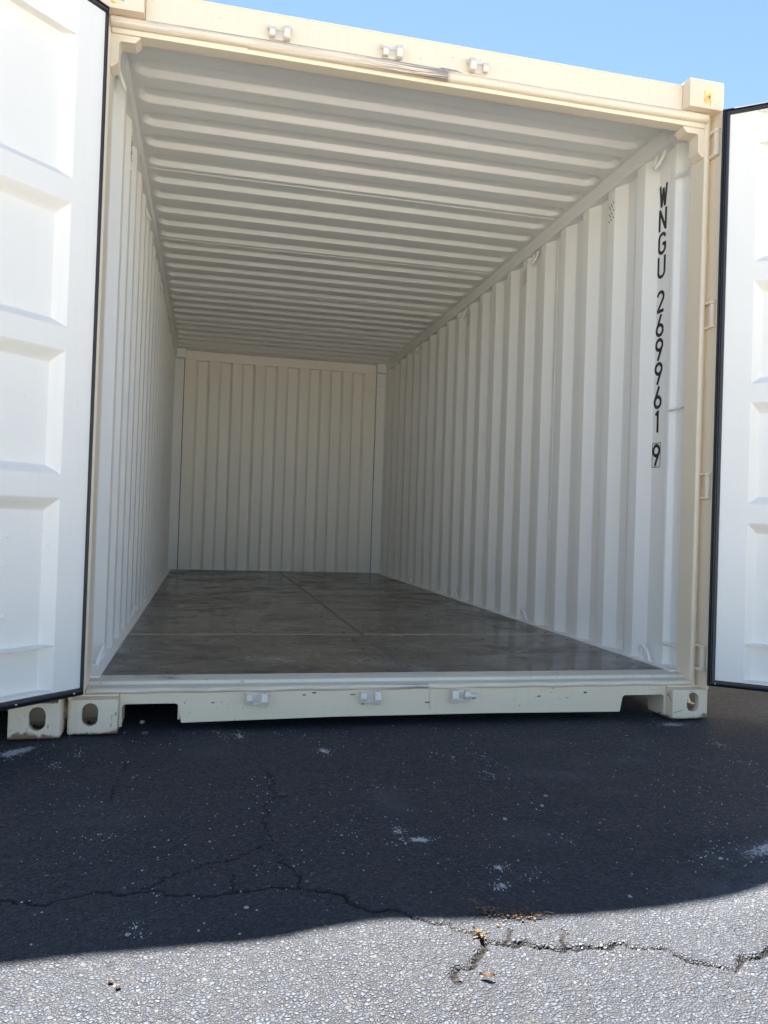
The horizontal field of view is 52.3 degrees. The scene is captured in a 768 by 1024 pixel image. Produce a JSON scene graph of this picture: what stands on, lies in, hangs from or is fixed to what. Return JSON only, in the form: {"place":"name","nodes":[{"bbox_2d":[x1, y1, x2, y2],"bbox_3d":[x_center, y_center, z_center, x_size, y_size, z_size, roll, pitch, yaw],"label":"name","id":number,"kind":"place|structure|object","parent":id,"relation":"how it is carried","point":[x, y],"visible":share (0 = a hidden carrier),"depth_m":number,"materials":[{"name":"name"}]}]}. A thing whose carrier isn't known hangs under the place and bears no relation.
{"place":"outdoors","nodes":[
{"label":"outdoors","id":0,"kind":"place"},
{"bbox_2d":[0,686,767,1023],"bbox_3d":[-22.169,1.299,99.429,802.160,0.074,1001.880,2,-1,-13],"label":"asphalt ground","id":1,"kind":"structure","parent":0,"point":[410,950],"depth_m":1.69,"materials":[{"name":"grey asphalt"}]},
{"bbox_2d":[7,698,67,739],"bbox_3d":[-2.878,-0.573,5.242,2.439,2.591,6.131,2,-1,-13],"label":"shipping container","id":2,"kind":"object","parent":1,"relation":"on","point":[49,719],"depth_m":2.57,"materials":[{"name":"metal"}]},
{"bbox_2d":[278,791,286,795],"bbox_3d":[-0.277,0.771,2.137,0.021,0.010,0.025,1,-1,33],"label":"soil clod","id":3,"kind":"object","parent":1,"relation":"on","point":[282,793],"visible":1,"depth_m":2.13,"materials":[{"name":"asphalt"}]},
{"bbox_2d":[0,0,767,734],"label":"shipping container","id":4,"kind":"object","parent":1,"relation":"on","point":[346,370],"visible":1,"depth_m":3.68,"materials":[{"name":"white metal"}]},
{"bbox_2d":[0,0,108,710],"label":"door","id":5,"kind":"structure","parent":4,"relation":"in","point":[54,53],"depth_m":2.51,"materials":[{"name":"paint"}]},
{"bbox_2d":[707,102,767,691],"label":"door","id":6,"kind":"structure","parent":4,"relation":"in","point":[738,590],"depth_m":3.10,"materials":[{"name":"paint"}]},
{"bbox_2d":[0,719,767,964],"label":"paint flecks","id":7,"kind":"object","parent":1,"relation":"on","point":[394,834],"visible":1,"depth_m":1.86,"materials":[{"name":"white paint"}]},
{"bbox_2d":[479,972,494,976],"bbox_3d":[0.170,0.763,1.288,0.025,0.005,0.010,2,-1,18],"label":"dry leaf","id":8,"kind":"object","parent":1,"relation":"on","point":[487,974],"visible":1,"depth_m":1.29,"materials":[{"name":"beige plant"}]},
{"bbox_2d":[467,899,548,939],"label":"mulch crumbs","id":9,"kind":"object","parent":1,"relation":"on","point":[497,925],"visible":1,"depth_m":1.51,"materials":[{"name":"brown wood"}]},
{"bbox_2d":[120,0,767,108],"label":"sky","id":10,"kind":"structure","parent":0,"point":[671,41],"materials":[{"name":"blue"}]}
]}

